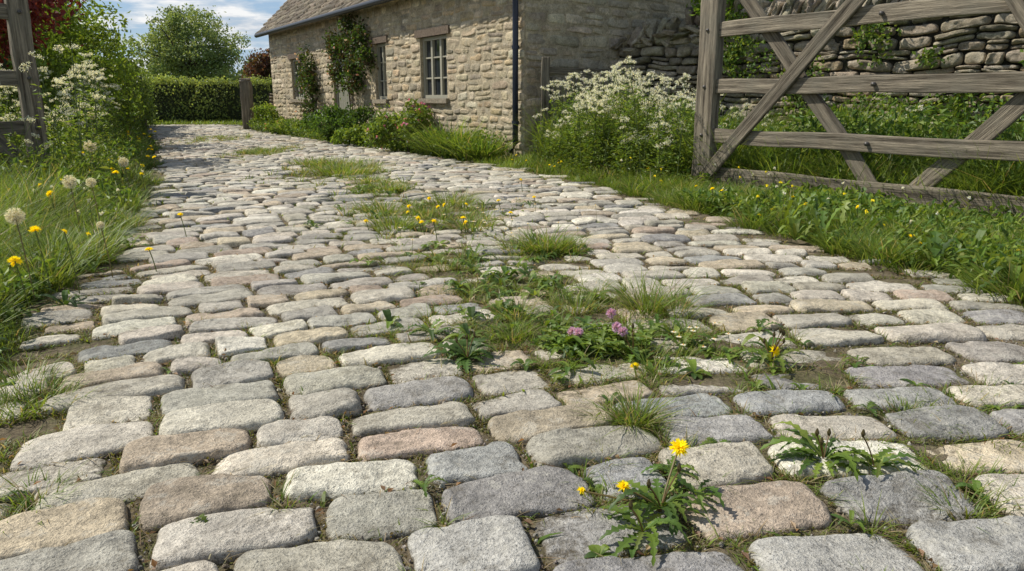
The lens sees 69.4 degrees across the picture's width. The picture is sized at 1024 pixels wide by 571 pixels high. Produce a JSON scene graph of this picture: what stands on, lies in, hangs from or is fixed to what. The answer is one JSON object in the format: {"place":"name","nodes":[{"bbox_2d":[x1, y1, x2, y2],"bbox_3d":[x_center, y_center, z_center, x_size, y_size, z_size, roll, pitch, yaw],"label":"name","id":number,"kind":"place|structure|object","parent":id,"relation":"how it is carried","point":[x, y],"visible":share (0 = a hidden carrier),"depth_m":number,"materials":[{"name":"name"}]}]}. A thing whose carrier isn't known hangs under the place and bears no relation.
{"place":"outdoors","nodes":[
{"label":"outdoors","id":0,"kind":"place"},
{"bbox_2d":[67,0,286,74],"label":"sky","id":1,"kind":"structure","parent":0,"point":[249,16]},
{"bbox_2d":[0,119,1023,370],"bbox_3d":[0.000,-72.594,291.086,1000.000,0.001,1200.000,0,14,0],"label":"ground","id":2,"kind":"structure","parent":0,"point":[154,155],"depth_m":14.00,"materials":[{"name":"green plant"}]},
{"bbox_2d":[0,0,52,175],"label":"wooden field gate","id":3,"kind":"structure","parent":2,"relation":"on","point":[15,14],"depth_m":7.63,"materials":[{"name":"grey wood"}]},
{"bbox_2d":[0,0,85,69],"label":"red leaved shrub","id":4,"kind":"object","parent":2,"relation":"on","point":[36,9],"visible":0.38,"depth_m":11.16,"materials":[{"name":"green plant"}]},
{"bbox_2d":[0,6,117,142],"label":"green shrub","id":5,"kind":"object","parent":2,"relation":"on","point":[54,56],"visible":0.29,"depth_m":12.01,"materials":[{"name":"green plant"}]},
{"bbox_2d":[0,44,136,193],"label":"cow parsley","id":6,"kind":"object","parent":2,"relation":"on","point":[64,120],"visible":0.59,"depth_m":8.15,"materials":[{"name":"green plant"}]},
{"bbox_2d":[0,0,149,131],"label":"green shrub","id":7,"kind":"object","parent":2,"relation":"on","point":[79,36],"visible":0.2,"depth_m":15.04,"materials":[{"name":"green plant"}]},
{"bbox_2d":[0,37,159,140],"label":"field hedge","id":8,"kind":"object","parent":2,"relation":"on","point":[141,122],"visible":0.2,"depth_m":22.32,"materials":[{"name":"green plant"}]},
{"bbox_2d":[63,10,147,119],"bbox_3d":[-11.519,-5.651,19.533,3.590,3.562,3.989,0,14,0],"label":"green shrub","id":9,"kind":"object","parent":2,"relation":"on","point":[123,47],"visible":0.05,"depth_m":19.97,"materials":[{"name":"green plant"}]},
{"bbox_2d":[120,3,252,83],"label":"willow tree","id":10,"kind":"object","parent":2,"relation":"on","point":[173,48],"visible":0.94,"depth_m":43.05,"materials":[{"name":"green plant"}]},
{"bbox_2d":[141,62,247,83],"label":"distant trees","id":11,"kind":"object","parent":2,"relation":"on","point":[238,74],"depth_m":70.24,"materials":[{"name":"green plant"}]},
{"bbox_2d":[137,70,272,123],"bbox_3d":[-17.985,-7.424,29.252,24.241,2.191,2.012,-1,14,-3],"label":"hawthorn hedge","id":12,"kind":"object","parent":2,"relation":"on","point":[182,98],"visible":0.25,"depth_m":29.13,"materials":[{"name":"green plant"}]},
{"bbox_2d":[238,78,254,129],"bbox_3d":[-8.551,-5.851,23.895,0.357,1.622,0.360,0,14,0],"label":"wooden gatepost","id":13,"kind":"object","parent":2,"relation":"on","point":[246,95],"visible":0.96,"depth_m":23.75,"materials":[{"name":"grey wood"}]},
{"bbox_2d":[236,48,271,80],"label":"copper leaved shrub","id":14,"kind":"object","parent":2,"relation":"on","point":[255,66],"visible":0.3,"depth_m":31.19,"materials":[{"name":"brown plant"}]},
{"bbox_2d":[249,102,279,130],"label":"garden shrub","id":15,"kind":"object","parent":2,"relation":"on","point":[262,114],"visible":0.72,"depth_m":23.13,"materials":[{"name":"green plant"}]},
{"bbox_2d":[268,93,273,111],"bbox_3d":[-6.550,-6.033,25.515,3.500,1.180,0.370,0,14,0],"label":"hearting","id":16,"kind":"object","parent":2,"relation":"on","point":[270,99],"visible":0.14,"depth_m":25.24,"materials":[{"name":"stone"}]},
{"bbox_2d":[262,116,290,132],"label":"flowering shrub","id":17,"kind":"object","parent":2,"relation":"on","point":[268,122],"visible":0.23,"depth_m":21.42,"materials":[{"name":"green plant"}]},
{"bbox_2d":[291,121,308,135],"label":"garden shrub","id":18,"kind":"object","parent":2,"relation":"on","point":[297,124],"visible":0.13,"depth_m":19.63,"materials":[{"name":"green plant"}]},
{"bbox_2d":[299,98,374,142],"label":"garden shrub","id":19,"kind":"object","parent":2,"relation":"on","point":[339,116],"visible":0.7,"depth_m":16.58,"materials":[{"name":"green plant"}]},
{"bbox_2d":[329,123,368,145],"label":"garden shrub","id":20,"kind":"object","parent":2,"relation":"on","point":[351,133],"visible":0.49,"depth_m":15.65,"materials":[{"name":"green plant"}]},
{"bbox_2d":[247,116,511,160],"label":"cottage border plants","id":21,"kind":"object","parent":2,"relation":"on","point":[301,131],"visible":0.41,"depth_m":14.33,"materials":[{"name":"green plant"}]},
{"bbox_2d":[358,103,401,140],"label":"flowering shrub","id":22,"kind":"object","parent":2,"relation":"on","point":[377,115],"visible":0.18,"depth_m":14.94,"materials":[{"name":"green plant"}]},
{"bbox_2d":[266,112,519,161],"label":"iris leaves","id":23,"kind":"object","parent":2,"relation":"on","point":[437,146],"visible":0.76,"depth_m":12.19,"materials":[{"name":"green plant"}]},
{"bbox_2d":[362,108,434,152],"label":"flowering shrub","id":24,"kind":"object","parent":2,"relation":"on","point":[379,137],"visible":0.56,"depth_m":13.59,"materials":[{"name":"green plant"}]},
{"bbox_2d":[395,98,433,130],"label":"flowering shrub","id":25,"kind":"object","parent":2,"relation":"on","point":[416,106],"visible":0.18,"depth_m":14.28,"materials":[{"name":"green plant"}]},
{"bbox_2d":[254,0,699,156],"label":"stone cottage","id":26,"kind":"structure","parent":2,"relation":"on","point":[479,61],"depth_m":13.21,"materials":[{"name":"stone"}]},
{"bbox_2d":[294,44,320,117],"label":"climbing rose","id":27,"kind":"object","parent":26,"relation":"attached to","point":[307,73],"visible":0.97,"depth_m":20.06,"materials":[{"name":"green plant"}]},
{"bbox_2d":[321,11,378,115],"bbox_3d":[-3.837,-4.990,17.419,0.519,3.131,2.981,-9,17,-31],"label":"climbing rose","id":28,"kind":"object","parent":26,"relation":"attached to","point":[352,73],"visible":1,"depth_m":17.15,"materials":[{"name":"green plant"}]},
{"bbox_2d":[293,35,447,122],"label":"window frames and door","id":29,"kind":"structure","parent":26,"relation":"in","point":[342,103],"depth_m":14.75,"materials":[{"name":"white wood"}]},
{"bbox_2d":[296,39,446,96],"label":"window panes","id":30,"kind":"structure","parent":26,"relation":"in","point":[437,43],"depth_m":14.41,"materials":[{"name":"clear glass"}]},
{"bbox_2d":[14,119,968,312],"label":"flower stems","id":31,"kind":"object","parent":2,"relation":"on","point":[186,236],"visible":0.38,"depth_m":5.17,"materials":[{"name":"green plant"}]},
{"bbox_2d":[4,111,1016,266],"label":"verge flowers","id":32,"kind":"object","parent":31,"relation":"attached to","point":[18,214],"visible":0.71,"depth_m":5.17,"materials":[{"name":"yellow plant"}]},
{"bbox_2d":[0,188,1023,360],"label":"dock and dandelion leaves","id":33,"kind":"object","parent":2,"relation":"on","point":[794,227],"visible":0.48,"depth_m":4.80,"materials":[{"name":"green plant"}]},
{"bbox_2d":[0,127,1023,325],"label":"verge weeds","id":34,"kind":"object","parent":2,"relation":"on","point":[837,194],"visible":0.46,"depth_m":5.80,"materials":[{"name":"green plant"}]},
{"bbox_2d":[540,57,616,142],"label":"garden gate","id":35,"kind":"structure","parent":2,"relation":"on","point":[546,69],"depth_m":11.59,"materials":[{"name":"grey wood"}]},
{"bbox_2d":[525,56,735,187],"bbox_3d":[1.851,-2.138,9.624,2.605,1.484,4.004,-5,15,-21],"label":"cow parsley","id":36,"kind":"object","parent":2,"relation":"on","point":[597,129],"visible":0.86,"depth_m":9.16,"materials":[{"name":"green plant"}]},
{"bbox_2d":[686,0,773,38],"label":"wall shrub","id":37,"kind":"object","parent":2,"relation":"on","point":[697,7],"visible":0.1,"depth_m":11.00,"materials":[{"name":"green plant"}]},
{"bbox_2d":[541,92,1023,192],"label":"nettle bed","id":38,"kind":"object","parent":2,"relation":"on","point":[887,125],"visible":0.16,"depth_m":7.83,"materials":[{"name":"green plant"}]},
{"bbox_2d":[616,13,1023,136],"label":"face stones","id":39,"kind":"object","parent":2,"relation":"on","point":[966,25],"visible":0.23,"depth_m":9.84,"materials":[{"name":"stone"}]},
{"bbox_2d":[620,12,1023,134],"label":"dry stone wall","id":40,"kind":"structure","parent":2,"relation":"on","point":[840,40],"depth_m":9.75,"materials":[{"name":"stone"}]},
{"bbox_2d":[611,0,912,51],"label":"coping stones","id":41,"kind":"object","parent":40,"relation":"on","point":[649,32],"visible":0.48,"depth_m":11.38,"materials":[{"name":"stone"}]},
{"bbox_2d":[722,9,1023,130],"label":"ivy","id":42,"kind":"object","parent":40,"relation":"attached to","point":[733,50],"visible":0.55,"depth_m":9.75,"materials":[{"name":"green plant"}]},
{"bbox_2d":[691,0,1023,222],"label":"wooden field gate","id":43,"kind":"structure","parent":2,"relation":"on","point":[716,28],"depth_m":6.71,"materials":[{"name":"grey wood"}]},
{"bbox_2d":[725,103,1017,135],"bbox_3d":[4.311,-1.731,9.027,5.558,0.974,1.254,14,20,43],"label":"cow parsley","id":44,"kind":"object","parent":2,"relation":"on","point":[746,104],"visible":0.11,"depth_m":9.49,"materials":[{"name":"green plant"}]},
{"bbox_2d":[0,124,1023,570],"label":"cobblestone road","id":45,"kind":"structure","parent":0,"point":[180,494],"depth_m":2.39,"materials":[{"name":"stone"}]},
{"bbox_2d":[423,331,494,372],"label":"dandelion","id":46,"kind":"object","parent":45,"relation":"on","point":[457,348],"visible":1,"depth_m":2.81,"materials":[{"name":"green plant"}]},
{"bbox_2d":[393,198,599,254],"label":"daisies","id":47,"kind":"object","parent":45,"relation":"on","point":[411,253],"visible":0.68,"depth_m":5.35,"materials":[{"name":"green plant"}]},
{"bbox_2d":[0,133,1023,533],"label":"grass tufts","id":48,"kind":"object","parent":45,"relation":"on","point":[346,169],"visible":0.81,"depth_m":3.37,"materials":[{"name":"green plant"}]},
{"bbox_2d":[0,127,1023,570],"bbox_3d":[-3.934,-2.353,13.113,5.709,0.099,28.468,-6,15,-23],"label":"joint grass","id":49,"kind":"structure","parent":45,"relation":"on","point":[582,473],"depth_m":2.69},
{"bbox_2d":[0,179,1023,557],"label":"plantain weeds","id":50,"kind":"object","parent":45,"relation":"on","point":[546,285],"visible":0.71,"depth_m":3.12,"materials":[{"name":"green plant"}]},
{"bbox_2d":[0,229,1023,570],"bbox_3d":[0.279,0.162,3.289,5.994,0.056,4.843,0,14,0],"label":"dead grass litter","id":51,"kind":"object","parent":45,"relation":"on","point":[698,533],"visible":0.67,"depth_m":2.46,"materials":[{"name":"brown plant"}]},
{"bbox_2d":[0,242,1023,570],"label":"moss","id":52,"kind":"object","parent":45,"relation":"on","point":[490,394],"visible":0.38,"depth_m":2.63,"materials":[{"name":"green plant"}]},
{"bbox_2d":[535,308,655,358],"bbox_3d":[0.334,0.189,2.936,0.491,0.174,0.322,0,14,0],"label":"red clover","id":53,"kind":"object","parent":45,"relation":"on","point":[612,333],"visible":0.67,"depth_m":2.90,"materials":[{"name":"green plant"}]},
{"bbox_2d":[613,323,652,368],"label":"dandelion","id":54,"kind":"object","parent":45,"relation":"on","point":[631,355],"visible":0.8,"depth_m":2.77,"materials":[{"name":"green plant"}]},
{"bbox_2d":[599,500,687,565],"bbox_3d":[0.296,0.529,1.659,0.207,0.102,0.226,0,14,0],"label":"dandelion","id":55,"kind":"object","parent":45,"relation":"on","point":[653,521],"visible":0.98,"depth_m":1.66,"materials":[{"name":"green plant"}]},
{"bbox_2d":[577,438,716,535],"bbox_3d":[0.342,0.479,1.778,0.280,0.144,0.264,-9,17,-33],"label":"dandelion","id":56,"kind":"object","parent":45,"relation":"on","point":[669,506],"visible":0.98,"depth_m":1.78,"materials":[{"name":"green plant"}]},
{"bbox_2d":[640,455,698,485],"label":"dandelion","id":57,"kind":"object","parent":45,"relation":"on","point":[659,465],"visible":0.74,"depth_m":1.94,"materials":[{"name":"green plant"}]},
{"bbox_2d":[660,473,723,509],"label":"dandelion","id":58,"kind":"object","parent":45,"relation":"on","point":[699,493],"visible":0.96,"depth_m":1.84,"materials":[{"name":"green plant"}]},
{"bbox_2d":[671,322,748,357],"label":"daisies","id":59,"kind":"object","parent":45,"relation":"on","point":[703,346],"visible":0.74,"depth_m":2.91,"materials":[{"name":"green plant"}]},
{"bbox_2d":[737,327,809,375],"bbox_3d":[0.980,0.225,2.742,0.262,0.159,0.255,0,14,0],"label":"dandelion","id":60,"kind":"object","parent":45,"relation":"on","point":[774,351],"visible":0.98,"depth_m":2.75,"materials":[{"name":"green plant"}]},
{"bbox_2d":[760,421,880,481],"bbox_3d":[0.834,0.431,2.014,0.239,0.116,0.320,-11,18,-38],"label":"dandelion","id":61,"kind":"object","parent":45,"relation":"on","point":[805,439],"visible":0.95,"depth_m":2.02,"materials":[{"name":"green plant"}]},
{"bbox_2d":[827,429,925,477],"bbox_3d":[0.969,0.440,1.969,0.272,0.122,0.178,0,14,0],"label":"dandelion","id":62,"kind":"object","parent":45,"relation":"on","point":[883,461],"visible":0.92,"depth_m":1.97,"materials":[{"name":"green plant"}]},
{"bbox_2d":[494,92,1023,224],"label":"tall grass","id":63,"kind":"structure","parent":0,"point":[734,164],"depth_m":7.86,"materials":[{"name":"green plant"}]}
]}

